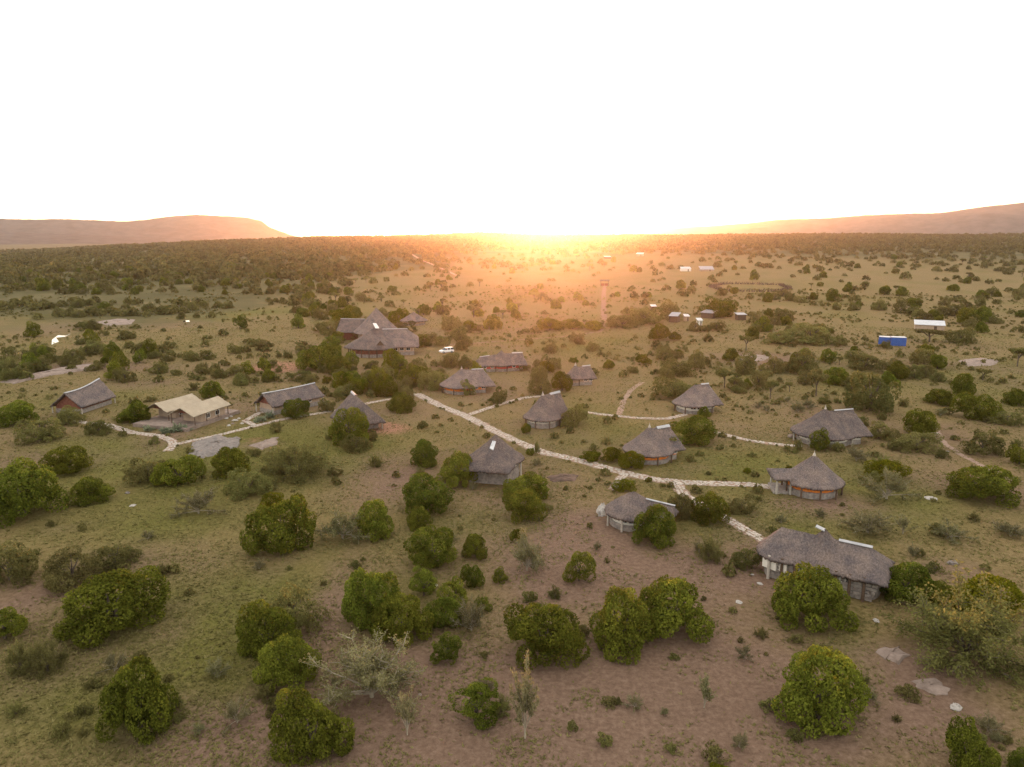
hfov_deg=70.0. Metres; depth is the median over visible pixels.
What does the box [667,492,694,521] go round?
thicket bush
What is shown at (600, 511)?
sand mound
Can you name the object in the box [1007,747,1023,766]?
broadleaf tree
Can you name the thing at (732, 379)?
acacia tree
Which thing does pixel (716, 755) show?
shrub
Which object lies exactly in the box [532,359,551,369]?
thicket bush
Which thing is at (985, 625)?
thorn bush
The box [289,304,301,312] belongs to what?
thicket bush
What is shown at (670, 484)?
shrub
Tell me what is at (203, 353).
thicket bush
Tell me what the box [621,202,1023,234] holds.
hills
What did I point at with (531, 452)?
broadleaf tree
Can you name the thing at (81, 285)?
broadleaf tree
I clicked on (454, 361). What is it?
thicket bush
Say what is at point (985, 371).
acacia tree
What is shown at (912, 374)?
thicket bush
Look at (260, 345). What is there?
thorn bush
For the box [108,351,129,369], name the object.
broadleaf tree
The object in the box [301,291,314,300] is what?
broadleaf tree
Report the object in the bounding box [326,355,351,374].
broadleaf tree
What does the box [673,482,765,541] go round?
path
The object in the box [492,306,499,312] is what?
broadleaf tree
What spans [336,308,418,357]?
lodge
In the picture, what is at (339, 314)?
leafy bush
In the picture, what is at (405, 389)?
thicket bush
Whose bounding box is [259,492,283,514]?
leafy bush
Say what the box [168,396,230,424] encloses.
canvas tent
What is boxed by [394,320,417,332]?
thicket bush
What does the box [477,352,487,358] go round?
thicket bush
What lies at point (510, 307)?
broadleaf tree
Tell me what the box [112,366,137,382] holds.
thicket bush
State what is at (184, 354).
thicket bush
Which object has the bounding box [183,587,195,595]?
shrub
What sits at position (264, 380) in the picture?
thicket bush
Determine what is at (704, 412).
broadleaf tree
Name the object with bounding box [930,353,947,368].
broadleaf tree
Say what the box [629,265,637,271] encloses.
broadleaf tree
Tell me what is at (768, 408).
thorn bush
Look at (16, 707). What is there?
thorn bush
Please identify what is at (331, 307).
thicket bush
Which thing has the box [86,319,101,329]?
thicket bush
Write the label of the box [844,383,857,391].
thicket bush
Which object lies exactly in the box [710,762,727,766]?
leafy bush
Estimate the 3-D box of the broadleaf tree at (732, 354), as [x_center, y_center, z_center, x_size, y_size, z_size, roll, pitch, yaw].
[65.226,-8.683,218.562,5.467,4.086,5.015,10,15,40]
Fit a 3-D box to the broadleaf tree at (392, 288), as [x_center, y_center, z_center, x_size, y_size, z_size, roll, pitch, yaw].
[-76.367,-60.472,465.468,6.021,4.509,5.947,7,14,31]
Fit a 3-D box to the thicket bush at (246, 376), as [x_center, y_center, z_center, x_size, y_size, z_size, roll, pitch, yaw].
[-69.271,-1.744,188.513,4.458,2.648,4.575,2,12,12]
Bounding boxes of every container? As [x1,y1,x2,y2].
[878,336,890,343]
[890,336,906,345]
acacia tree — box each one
[468,306,479,316]
[669,433,683,441]
[715,368,733,387]
[728,376,741,383]
[739,335,755,349]
[766,380,779,398]
[785,382,792,391]
[807,368,828,395]
[912,364,924,375]
[913,328,946,341]
[976,368,992,379]
[1007,347,1023,365]
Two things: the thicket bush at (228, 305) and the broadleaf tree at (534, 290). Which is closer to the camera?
the thicket bush at (228, 305)
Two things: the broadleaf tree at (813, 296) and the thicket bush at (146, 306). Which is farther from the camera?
the broadleaf tree at (813, 296)
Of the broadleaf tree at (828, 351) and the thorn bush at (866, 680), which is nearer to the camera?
the thorn bush at (866, 680)
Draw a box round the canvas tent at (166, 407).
[148,393,200,420]
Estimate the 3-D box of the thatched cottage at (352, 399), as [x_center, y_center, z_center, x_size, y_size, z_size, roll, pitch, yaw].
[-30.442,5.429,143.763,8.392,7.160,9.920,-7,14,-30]
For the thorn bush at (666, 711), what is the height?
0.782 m
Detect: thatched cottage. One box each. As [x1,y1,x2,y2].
[49,378,115,413]
[254,382,324,414]
[330,391,385,430]
[400,312,427,325]
[439,366,495,394]
[461,434,524,484]
[476,350,527,371]
[523,390,567,428]
[565,362,596,385]
[604,491,678,531]
[622,423,685,465]
[672,383,723,413]
[766,451,845,500]
[790,406,872,446]
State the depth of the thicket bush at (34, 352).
217.01 m
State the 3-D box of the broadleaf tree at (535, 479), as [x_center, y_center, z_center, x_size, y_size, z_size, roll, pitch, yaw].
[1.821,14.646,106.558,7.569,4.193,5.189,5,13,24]
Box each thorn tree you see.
[386,684,419,734]
[508,650,539,738]
[698,671,717,707]
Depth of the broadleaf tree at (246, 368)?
197.25 m
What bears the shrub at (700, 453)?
on the ground at (742, 694)
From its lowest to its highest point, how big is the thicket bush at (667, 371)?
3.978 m
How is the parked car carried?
on the ground at (742, 694)
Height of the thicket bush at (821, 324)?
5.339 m
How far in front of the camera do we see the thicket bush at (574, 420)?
144.17 m
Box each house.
[680,267,690,270]
[699,266,714,270]
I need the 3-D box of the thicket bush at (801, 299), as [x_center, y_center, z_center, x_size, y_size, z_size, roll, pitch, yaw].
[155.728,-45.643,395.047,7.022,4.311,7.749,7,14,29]
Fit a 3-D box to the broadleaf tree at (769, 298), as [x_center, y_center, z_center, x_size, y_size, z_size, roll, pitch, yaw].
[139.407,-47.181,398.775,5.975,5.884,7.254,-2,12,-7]
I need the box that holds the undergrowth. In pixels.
[0,284,1023,749]
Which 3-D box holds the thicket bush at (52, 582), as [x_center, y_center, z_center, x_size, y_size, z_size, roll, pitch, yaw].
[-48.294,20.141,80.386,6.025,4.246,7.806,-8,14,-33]
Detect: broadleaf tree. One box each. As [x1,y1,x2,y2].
[0,399,39,427]
[0,456,69,528]
[0,606,28,638]
[19,351,40,369]
[23,321,43,336]
[29,342,35,350]
[35,278,44,283]
[36,280,50,290]
[36,345,52,360]
[37,445,93,474]
[51,565,171,648]
[52,279,64,289]
[65,476,115,506]
[67,278,75,283]
[68,287,76,292]
[74,283,86,290]
[83,328,100,341]
[91,288,101,294]
[94,654,178,745]
[97,301,109,308]
[100,349,115,363]
[103,341,122,355]
[103,361,124,379]
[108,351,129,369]
[109,271,118,277]
[116,399,150,422]
[121,277,132,284]
[130,288,138,294]
[132,348,146,362]
[134,284,143,291]
[141,338,158,356]
[149,454,206,486]
[159,277,168,284]
[175,279,183,284]
[184,279,192,283]
[198,284,204,291]
[198,380,225,397]
[210,446,250,478]
[220,278,229,285]
[232,314,247,328]
[235,599,302,660]
[239,492,316,556]
[240,360,255,374]
[251,633,321,694]
[257,357,271,369]
[261,368,274,379]
[266,281,272,286]
[268,686,355,766]
[269,272,277,278]
[279,285,289,292]
[281,397,309,417]
[290,313,305,327]
[295,342,341,369]
[296,307,307,314]
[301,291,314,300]
[301,311,310,316]
[305,273,313,279]
[308,303,316,312]
[311,301,320,307]
[318,336,341,348]
[320,303,326,308]
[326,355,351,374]
[328,287,337,293]
[328,407,369,445]
[336,297,346,307]
[341,567,400,634]
[343,370,360,380]
[344,287,353,294]
[344,350,358,364]
[352,307,362,317]
[355,498,394,541]
[367,365,388,381]
[370,591,434,647]
[377,375,392,393]
[386,392,416,413]
[387,286,396,291]
[391,353,407,370]
[394,368,409,384]
[401,472,454,515]
[402,363,424,384]
[403,524,457,568]
[406,506,432,531]
[408,565,437,595]
[410,439,438,467]
[416,304,431,314]
[418,334,429,347]
[422,596,462,628]
[429,631,462,664]
[432,301,441,309]
[436,450,477,487]
[436,576,467,613]
[448,677,500,729]
[460,564,485,587]
[461,533,487,559]
[469,299,478,304]
[469,361,486,372]
[471,309,483,316]
[472,597,492,611]
[483,314,502,329]
[491,566,508,583]
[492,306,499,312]
[502,471,548,499]
[502,488,547,523]
[503,602,590,672]
[506,301,517,310]
[509,528,526,541]
[510,309,520,316]
[513,313,521,318]
[526,448,534,454]
[528,288,538,294]
[537,283,543,289]
[550,299,561,308]
[557,296,564,301]
[562,551,596,582]
[573,291,580,297]
[577,295,584,300]
[582,300,589,305]
[588,585,657,664]
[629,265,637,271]
[631,503,676,549]
[632,574,714,643]
[668,414,717,445]
[676,279,685,288]
[690,491,730,525]
[697,406,711,416]
[721,348,738,360]
[730,287,738,293]
[744,378,752,386]
[745,327,758,338]
[749,273,758,279]
[755,316,771,331]
[762,292,773,301]
[763,308,772,317]
[770,644,872,738]
[771,561,859,632]
[780,315,792,324]
[809,292,817,299]
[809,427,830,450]
[819,271,826,277]
[819,348,836,362]
[822,367,848,385]
[825,288,840,300]
[842,282,851,291]
[850,345,857,350]
[879,286,891,294]
[879,562,940,603]
[881,371,900,386]
[886,360,909,379]
[891,268,899,273]
[896,286,908,295]
[902,408,940,432]
[907,298,922,307]
[920,343,935,353]
[920,580,956,609]
[923,388,954,405]
[928,309,939,317]
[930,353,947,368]
[934,314,943,320]
[945,465,1021,508]
[945,715,1002,766]
[949,284,959,290]
[949,392,1003,420]
[950,373,976,395]
[956,307,975,322]
[963,277,971,283]
[964,313,982,322]
[973,321,989,332]
[974,306,992,321]
[975,290,985,295]
[993,290,1001,296]
[1000,388,1023,406]
[1005,444,1023,463]
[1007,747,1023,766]
[1014,310,1023,317]
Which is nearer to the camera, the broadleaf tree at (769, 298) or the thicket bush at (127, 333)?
the thicket bush at (127, 333)
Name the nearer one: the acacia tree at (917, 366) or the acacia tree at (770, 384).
the acacia tree at (770, 384)
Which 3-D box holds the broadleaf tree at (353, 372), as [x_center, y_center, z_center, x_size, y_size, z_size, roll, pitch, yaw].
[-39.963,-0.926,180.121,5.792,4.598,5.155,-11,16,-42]
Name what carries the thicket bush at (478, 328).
on the ground at (742, 694)
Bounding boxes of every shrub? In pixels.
[33,548,40,554]
[45,520,57,526]
[51,720,71,740]
[73,701,93,718]
[76,729,87,737]
[82,677,100,690]
[91,676,108,688]
[133,650,147,663]
[143,396,154,401]
[148,436,159,444]
[168,692,185,713]
[172,712,185,723]
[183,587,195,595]
[265,702,278,718]
[266,697,275,703]
[347,560,361,569]
[417,420,428,428]
[479,650,487,658]
[521,591,537,602]
[533,441,539,452]
[545,503,553,509]
[566,719,578,731]
[578,624,589,636]
[589,442,598,449]
[596,731,612,747]
[602,695,615,709]
[614,696,622,704]
[664,743,676,754]
[667,481,673,487]
[668,653,680,660]
[685,453,696,461]
[694,450,704,455]
[701,739,732,766]
[737,636,744,642]
[747,451,756,456]
[758,697,779,713]
[765,525,777,532]
[786,727,803,742]
[787,633,803,643]
[793,439,802,450]
[817,397,829,403]
[822,405,834,410]
[829,442,845,451]
[846,615,855,623]
[894,683,921,703]
[925,560,944,573]
[1001,734,1013,744]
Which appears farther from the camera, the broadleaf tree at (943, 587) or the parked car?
the parked car
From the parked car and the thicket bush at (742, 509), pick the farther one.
the parked car
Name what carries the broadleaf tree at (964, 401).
on the ground at (742, 694)
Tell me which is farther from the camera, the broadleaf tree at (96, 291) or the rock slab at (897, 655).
the broadleaf tree at (96, 291)
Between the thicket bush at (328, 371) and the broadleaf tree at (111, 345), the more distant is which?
the broadleaf tree at (111, 345)
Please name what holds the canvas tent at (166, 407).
on the terrace
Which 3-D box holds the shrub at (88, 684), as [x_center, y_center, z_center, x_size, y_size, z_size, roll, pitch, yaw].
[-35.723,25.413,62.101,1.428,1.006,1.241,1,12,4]
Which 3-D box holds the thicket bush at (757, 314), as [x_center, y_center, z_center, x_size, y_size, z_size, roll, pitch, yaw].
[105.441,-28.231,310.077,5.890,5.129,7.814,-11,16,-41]
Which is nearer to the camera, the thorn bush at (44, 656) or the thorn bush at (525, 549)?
the thorn bush at (44, 656)
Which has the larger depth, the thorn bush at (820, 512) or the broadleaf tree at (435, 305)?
the broadleaf tree at (435, 305)
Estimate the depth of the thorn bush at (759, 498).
104.79 m
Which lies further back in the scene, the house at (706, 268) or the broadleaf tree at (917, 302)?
the house at (706, 268)
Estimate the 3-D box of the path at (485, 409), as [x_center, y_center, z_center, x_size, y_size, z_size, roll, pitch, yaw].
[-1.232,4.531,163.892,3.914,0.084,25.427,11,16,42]
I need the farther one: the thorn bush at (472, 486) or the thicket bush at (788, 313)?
the thicket bush at (788, 313)
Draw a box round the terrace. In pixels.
[133,409,239,431]
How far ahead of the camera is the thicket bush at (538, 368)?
193.54 m
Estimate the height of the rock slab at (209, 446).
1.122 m
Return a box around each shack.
[669,312,680,322]
[683,314,689,320]
[696,318,702,325]
[735,313,746,319]
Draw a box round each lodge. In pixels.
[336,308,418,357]
[756,525,894,601]
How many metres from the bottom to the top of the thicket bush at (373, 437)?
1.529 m
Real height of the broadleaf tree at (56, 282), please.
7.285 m
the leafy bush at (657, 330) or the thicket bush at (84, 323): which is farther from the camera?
the thicket bush at (84, 323)
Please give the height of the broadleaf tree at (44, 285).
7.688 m
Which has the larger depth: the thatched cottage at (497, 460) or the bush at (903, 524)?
the thatched cottage at (497, 460)
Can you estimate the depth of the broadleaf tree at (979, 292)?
431.13 m
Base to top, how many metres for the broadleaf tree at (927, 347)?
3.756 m
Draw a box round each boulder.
[924,496,937,500]
[946,560,957,564]
[950,703,962,711]
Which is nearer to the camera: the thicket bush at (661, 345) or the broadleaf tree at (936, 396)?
the broadleaf tree at (936, 396)
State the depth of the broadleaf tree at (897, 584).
76.18 m
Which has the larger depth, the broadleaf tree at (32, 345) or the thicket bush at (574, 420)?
the broadleaf tree at (32, 345)
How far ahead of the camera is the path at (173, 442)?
138.53 m
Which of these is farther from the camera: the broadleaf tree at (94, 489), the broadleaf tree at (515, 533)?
the broadleaf tree at (94, 489)
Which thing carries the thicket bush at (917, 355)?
on the ground at (742, 694)
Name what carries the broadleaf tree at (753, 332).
on the ground at (742, 694)
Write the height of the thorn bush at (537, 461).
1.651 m
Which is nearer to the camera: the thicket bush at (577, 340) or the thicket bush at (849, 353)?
the thicket bush at (849, 353)
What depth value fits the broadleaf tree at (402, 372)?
183.04 m
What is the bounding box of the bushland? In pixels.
[0,231,1023,520]
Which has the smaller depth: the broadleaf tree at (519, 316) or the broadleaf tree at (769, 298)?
the broadleaf tree at (519, 316)
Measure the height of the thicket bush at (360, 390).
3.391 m
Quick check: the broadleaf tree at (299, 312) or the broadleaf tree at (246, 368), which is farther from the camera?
the broadleaf tree at (299, 312)
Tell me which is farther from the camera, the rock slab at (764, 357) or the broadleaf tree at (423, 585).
the rock slab at (764, 357)
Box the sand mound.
[596,502,606,516]
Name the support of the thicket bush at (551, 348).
on the ground at (742, 694)
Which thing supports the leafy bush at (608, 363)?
on the ground at (742, 694)
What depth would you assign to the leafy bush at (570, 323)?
286.92 m
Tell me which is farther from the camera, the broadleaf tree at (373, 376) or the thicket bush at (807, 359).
the thicket bush at (807, 359)
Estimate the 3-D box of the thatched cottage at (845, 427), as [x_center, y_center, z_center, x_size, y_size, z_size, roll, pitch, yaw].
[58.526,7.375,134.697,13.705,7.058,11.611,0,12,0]
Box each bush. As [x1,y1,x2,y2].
[0,356,10,372]
[0,356,21,368]
[0,366,22,380]
[0,368,20,380]
[0,540,38,588]
[0,638,38,677]
[4,699,29,718]
[12,417,66,445]
[16,365,32,375]
[17,360,41,373]
[18,370,34,378]
[20,349,37,359]
[21,635,70,681]
[31,343,56,355]
[36,355,52,364]
[41,544,103,593]
[45,352,58,362]
[51,306,64,314]
[55,405,88,425]
[57,348,85,360]
[57,354,76,366]
[63,306,74,314]
[70,296,81,303]
[70,309,87,316]
[71,299,85,307]
[74,287,89,294]
[74,337,88,344]
[75,345,94,355]
[77,320,95,329]
[83,338,97,344]
[84,362,103,370]
[84,419,113,435]
[84,544,143,572]
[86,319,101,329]
[89,340,106,350]
[94,651,128,675]
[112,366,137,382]
[119,330,136,338]
[121,457,170,484]
[122,341,135,348]
[128,395,140,403]
[131,341,149,352]
[138,530,155,542]
[141,301,155,310]
[146,353,156,358]
[148,361,168,373]
[150,349,162,358]
[155,562,169,575]
[160,354,175,361]
[167,487,227,517]
[170,369,182,375]
[181,350,191,359]
[185,350,201,361]
[185,381,201,390]
[187,301,199,309]
[190,719,208,735]
[193,364,209,373]
[197,301,208,307]
[199,350,216,359]
[203,654,232,677]
[208,363,219,371]
[210,368,222,377]
[214,369,227,377]
[219,302,231,307]
[221,696,257,737]
[222,467,273,499]
[226,343,242,353]
[226,363,244,374]
[232,372,248,385]
[241,372,251,379]
[248,338,259,346]
[250,448,261,456]
[251,558,265,569]
[252,681,279,702]
[254,339,266,350]
[258,439,330,487]
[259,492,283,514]
[262,340,274,346]
[262,374,273,382]
[262,451,273,458]
[263,465,274,474]
[263,582,331,638]
[264,359,277,367]
[268,419,283,431]
[274,365,282,372]
[275,351,281,357]
[282,349,294,357]
[288,370,312,381]
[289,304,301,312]
[298,626,427,714]
[305,373,317,382]
[306,504,377,543]
[311,307,329,319]
[311,321,328,332]
[317,363,327,373]
[317,398,335,411]
[319,319,339,335]
[322,375,332,383]
[325,304,337,311]
[327,361,348,374]
[327,467,343,476]
[328,305,357,323]
[331,331,345,342]
[332,366,347,376]
[332,371,353,388]
[332,384,353,398]
[333,336,343,343]
[338,434,373,453]
[345,375,369,393]
[348,381,366,394]
[349,364,357,370]
[354,291,366,300]
[362,368,380,383]
[363,360,378,368]
[365,451,382,466]
[369,432,377,441]
[372,374,397,396]
[378,379,401,396]
[379,307,388,316]
[380,364,394,377]
[381,348,404,368]
[388,308,409,322]
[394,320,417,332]
[399,385,414,399]
[401,375,416,388]
[407,357,426,368]
[413,365,433,372]
[415,466,425,475]
[416,370,449,390]
[422,337,432,345]
[427,332,436,341]
[433,335,450,346]
[436,305,450,314]
[439,352,459,367]
[440,314,463,330]
[440,359,450,367]
[449,325,468,337]
[449,593,485,631]
[453,332,468,341]
[454,337,472,350]
[458,324,472,332]
[458,354,469,367]
[458,358,474,369]
[459,379,475,395]
[463,320,476,330]
[468,478,478,489]
[471,324,483,330]
[474,672,495,694]
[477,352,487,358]
[490,387,507,403]
[492,692,511,717]
[511,526,547,575]
[517,364,530,370]
[521,423,530,433]
[527,371,551,394]
[530,365,547,376]
[530,458,544,465]
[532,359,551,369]
[536,317,564,330]
[540,361,554,371]
[543,342,558,353]
[545,584,562,600]
[549,357,561,369]
[551,371,572,390]
[560,403,588,427]
[562,319,583,328]
[568,333,584,341]
[568,357,578,362]
[574,337,584,344]
[579,450,600,462]
[583,320,604,329]
[585,341,602,351]
[592,540,601,549]
[601,447,622,460]
[603,359,614,368]
[605,315,641,328]
[611,478,636,492]
[617,450,644,468]
[620,306,633,313]
[620,693,643,712]
[623,306,667,324]
[626,366,638,372]
[635,354,651,363]
[647,323,670,339]
[650,376,692,397]
[654,347,673,356]
[655,359,697,376]
[656,344,671,350]
[658,365,675,378]
[659,299,682,319]
[660,707,668,714]
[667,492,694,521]
[668,331,681,339]
[671,351,683,358]
[686,350,705,368]
[688,320,702,331]
[694,528,725,564]
[694,538,703,554]
[698,296,738,317]
[708,320,726,330]
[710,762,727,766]
[726,380,748,390]
[728,493,758,513]
[728,547,762,570]
[730,730,747,751]
[731,384,746,393]
[732,645,755,663]
[735,351,756,372]
[736,366,750,375]
[743,468,750,473]
[746,370,769,387]
[748,322,761,331]
[751,311,769,319]
[753,400,762,407]
[753,626,769,639]
[755,495,763,500]
[759,330,796,344]
[761,355,788,373]
[761,404,769,412]
[768,316,781,324]
[771,292,780,299]
[773,308,793,320]
[775,514,788,522]
[776,289,790,296]
[780,348,820,373]
[782,293,794,300]
[782,322,842,345]
[790,401,805,411]
[793,295,806,302]
[797,370,816,384]
[800,398,817,408]
[812,323,830,334]
[814,507,827,517]
[832,302,841,309]
[834,335,847,345]
[837,508,896,535]
[839,376,858,386]
[842,370,901,414]
[844,350,857,358]
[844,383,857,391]
[846,444,871,461]
[847,302,860,309]
[848,351,883,370]
[848,358,867,363]
[856,466,922,504]
[858,416,868,422]
[858,471,880,484]
[860,674,870,683]
[863,459,912,481]
[863,685,880,703]
[869,420,891,440]
[869,454,888,466]
[870,299,887,309]
[878,358,913,372]
[880,559,1023,692]
[881,340,892,348]
[885,428,904,442]
[885,436,899,450]
[891,305,909,313]
[891,711,902,722]
[892,513,921,533]
[893,297,907,307]
[893,432,944,454]
[898,397,909,405]
[905,306,918,313]
[906,542,921,557]
[907,369,923,379]
[908,348,938,364]
[910,309,923,316]
[915,310,933,319]
[918,363,936,377]
[924,517,981,543]
[929,372,946,381]
[935,408,947,416]
[935,448,951,458]
[937,296,951,305]
[937,305,954,315]
[944,327,977,344]
[945,303,964,315]
[947,573,1023,616]
[958,429,1006,456]
[960,299,973,308]
[961,317,977,326]
[967,511,980,522]
[970,708,1012,737]
[974,297,985,306]
[983,408,1023,425]
[985,286,998,294]
[986,315,1004,323]
[987,730,1005,742]
[991,519,1023,537]
[1010,438,1023,446]
[1011,287,1023,295]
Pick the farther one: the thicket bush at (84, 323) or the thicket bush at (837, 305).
the thicket bush at (837, 305)
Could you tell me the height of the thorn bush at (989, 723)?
1.868 m
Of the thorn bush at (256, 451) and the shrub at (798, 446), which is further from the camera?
the shrub at (798, 446)
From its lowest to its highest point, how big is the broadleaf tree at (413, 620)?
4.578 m
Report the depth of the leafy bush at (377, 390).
170.48 m
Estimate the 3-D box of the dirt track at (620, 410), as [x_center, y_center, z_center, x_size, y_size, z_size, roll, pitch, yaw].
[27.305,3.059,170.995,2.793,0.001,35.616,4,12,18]
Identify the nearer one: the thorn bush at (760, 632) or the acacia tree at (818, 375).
the thorn bush at (760, 632)
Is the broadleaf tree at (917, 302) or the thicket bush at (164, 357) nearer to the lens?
the thicket bush at (164, 357)
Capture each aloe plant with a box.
[142,424,154,430]
[158,426,170,433]
[166,421,183,432]
[252,414,266,422]
[263,410,274,418]
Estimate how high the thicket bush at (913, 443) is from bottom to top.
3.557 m
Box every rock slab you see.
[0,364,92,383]
[99,319,134,325]
[189,434,240,457]
[249,437,278,449]
[733,354,768,361]
[876,646,910,664]
[911,678,950,694]
[959,358,997,365]
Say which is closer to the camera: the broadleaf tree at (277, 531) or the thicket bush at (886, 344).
the broadleaf tree at (277, 531)
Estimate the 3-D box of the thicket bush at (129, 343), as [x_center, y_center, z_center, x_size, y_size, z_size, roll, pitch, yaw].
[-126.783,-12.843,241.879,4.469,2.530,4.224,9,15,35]
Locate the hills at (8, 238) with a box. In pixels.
[0,232,201,244]
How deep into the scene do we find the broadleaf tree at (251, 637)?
66.26 m
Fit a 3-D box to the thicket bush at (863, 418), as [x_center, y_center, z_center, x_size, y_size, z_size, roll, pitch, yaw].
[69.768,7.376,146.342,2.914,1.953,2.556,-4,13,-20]
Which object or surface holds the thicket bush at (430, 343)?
on the ground at (742, 694)
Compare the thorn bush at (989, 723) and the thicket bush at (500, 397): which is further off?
the thicket bush at (500, 397)
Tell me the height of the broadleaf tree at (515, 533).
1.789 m
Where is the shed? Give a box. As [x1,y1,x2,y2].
[914,320,945,330]
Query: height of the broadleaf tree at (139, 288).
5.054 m
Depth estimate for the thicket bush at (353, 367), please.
200.33 m
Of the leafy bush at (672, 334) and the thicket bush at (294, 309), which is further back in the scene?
the thicket bush at (294, 309)
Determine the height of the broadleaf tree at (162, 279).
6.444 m
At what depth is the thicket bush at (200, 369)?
196.22 m
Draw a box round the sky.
[0,0,1023,236]
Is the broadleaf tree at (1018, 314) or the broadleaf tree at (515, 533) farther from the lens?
the broadleaf tree at (1018, 314)
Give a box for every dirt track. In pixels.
[412,254,456,274]
[450,320,605,344]
[600,286,606,319]
[616,382,644,414]
[936,428,1022,481]
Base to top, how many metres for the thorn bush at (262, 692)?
1.748 m
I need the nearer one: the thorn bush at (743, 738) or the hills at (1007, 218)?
the thorn bush at (743, 738)
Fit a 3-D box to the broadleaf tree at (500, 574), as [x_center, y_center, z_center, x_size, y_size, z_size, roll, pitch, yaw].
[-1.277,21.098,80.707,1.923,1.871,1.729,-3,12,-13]
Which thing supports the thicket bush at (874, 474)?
on the ground at (742, 694)
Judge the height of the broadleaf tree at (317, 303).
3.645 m
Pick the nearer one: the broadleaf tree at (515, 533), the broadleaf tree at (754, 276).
the broadleaf tree at (515, 533)
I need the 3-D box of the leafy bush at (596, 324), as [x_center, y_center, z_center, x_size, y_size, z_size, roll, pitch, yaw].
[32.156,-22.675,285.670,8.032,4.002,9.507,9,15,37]
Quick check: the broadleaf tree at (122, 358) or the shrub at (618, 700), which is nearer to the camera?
the shrub at (618, 700)
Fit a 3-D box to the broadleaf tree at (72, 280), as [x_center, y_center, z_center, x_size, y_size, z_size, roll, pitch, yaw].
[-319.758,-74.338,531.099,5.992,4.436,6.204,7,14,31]
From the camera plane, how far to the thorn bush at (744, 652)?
66.08 m
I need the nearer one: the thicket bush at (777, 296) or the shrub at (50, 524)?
the shrub at (50, 524)
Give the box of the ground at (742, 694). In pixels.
[0,234,1023,766]
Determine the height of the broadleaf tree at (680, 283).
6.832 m
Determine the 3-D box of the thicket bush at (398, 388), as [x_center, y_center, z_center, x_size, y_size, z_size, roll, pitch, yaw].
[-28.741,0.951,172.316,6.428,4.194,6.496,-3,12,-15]
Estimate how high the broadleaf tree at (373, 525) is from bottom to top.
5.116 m
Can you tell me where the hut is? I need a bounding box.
[700,309,716,318]
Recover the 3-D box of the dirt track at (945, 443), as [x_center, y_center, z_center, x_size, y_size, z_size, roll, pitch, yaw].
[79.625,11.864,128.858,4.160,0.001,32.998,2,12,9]
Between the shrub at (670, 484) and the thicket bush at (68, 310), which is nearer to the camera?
the shrub at (670, 484)
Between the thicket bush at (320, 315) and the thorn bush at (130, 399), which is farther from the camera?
the thicket bush at (320, 315)
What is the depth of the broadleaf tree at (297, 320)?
289.98 m
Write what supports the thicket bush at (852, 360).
on the ground at (742, 694)
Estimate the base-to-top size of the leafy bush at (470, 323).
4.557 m
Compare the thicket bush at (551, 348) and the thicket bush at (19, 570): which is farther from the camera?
the thicket bush at (551, 348)
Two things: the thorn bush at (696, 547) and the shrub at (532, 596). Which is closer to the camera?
the shrub at (532, 596)
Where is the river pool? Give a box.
[51,335,66,344]
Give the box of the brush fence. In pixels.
[708,281,792,291]
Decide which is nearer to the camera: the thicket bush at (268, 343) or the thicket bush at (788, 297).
the thicket bush at (268, 343)
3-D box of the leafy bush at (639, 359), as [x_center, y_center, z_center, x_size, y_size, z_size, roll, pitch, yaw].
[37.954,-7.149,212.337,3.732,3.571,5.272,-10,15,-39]
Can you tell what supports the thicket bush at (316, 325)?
on the ground at (742, 694)
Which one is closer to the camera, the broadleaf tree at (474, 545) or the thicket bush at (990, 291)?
the broadleaf tree at (474, 545)
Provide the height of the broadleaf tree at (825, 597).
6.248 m
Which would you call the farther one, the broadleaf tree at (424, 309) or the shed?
the broadleaf tree at (424, 309)
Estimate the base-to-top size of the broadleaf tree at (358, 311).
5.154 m
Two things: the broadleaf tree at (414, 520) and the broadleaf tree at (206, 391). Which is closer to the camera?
the broadleaf tree at (414, 520)
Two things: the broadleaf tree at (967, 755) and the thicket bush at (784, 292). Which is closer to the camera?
the broadleaf tree at (967, 755)
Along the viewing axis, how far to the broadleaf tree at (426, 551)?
83.88 m
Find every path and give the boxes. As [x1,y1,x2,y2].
[72,421,177,451]
[178,394,416,444]
[242,412,263,425]
[414,393,769,488]
[467,395,540,414]
[585,412,687,419]
[608,473,628,489]
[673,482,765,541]
[714,432,801,446]
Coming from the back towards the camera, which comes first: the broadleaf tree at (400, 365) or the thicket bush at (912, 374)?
the broadleaf tree at (400, 365)
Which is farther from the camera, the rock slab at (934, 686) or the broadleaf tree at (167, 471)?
the broadleaf tree at (167, 471)
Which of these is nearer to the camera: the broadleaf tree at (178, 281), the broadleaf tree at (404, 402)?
the broadleaf tree at (404, 402)
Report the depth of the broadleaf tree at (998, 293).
429.25 m
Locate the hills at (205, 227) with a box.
[0,215,297,239]
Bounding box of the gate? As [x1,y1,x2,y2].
[599,280,609,285]
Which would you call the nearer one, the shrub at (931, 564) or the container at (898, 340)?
the shrub at (931, 564)
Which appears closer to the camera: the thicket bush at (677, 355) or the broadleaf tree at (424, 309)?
the thicket bush at (677, 355)
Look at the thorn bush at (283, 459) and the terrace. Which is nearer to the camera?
the thorn bush at (283, 459)
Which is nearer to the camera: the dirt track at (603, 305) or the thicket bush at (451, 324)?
the thicket bush at (451, 324)
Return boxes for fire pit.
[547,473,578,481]
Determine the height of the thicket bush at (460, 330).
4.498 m
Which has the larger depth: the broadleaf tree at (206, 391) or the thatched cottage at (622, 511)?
the broadleaf tree at (206, 391)
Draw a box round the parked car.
[439,347,453,353]

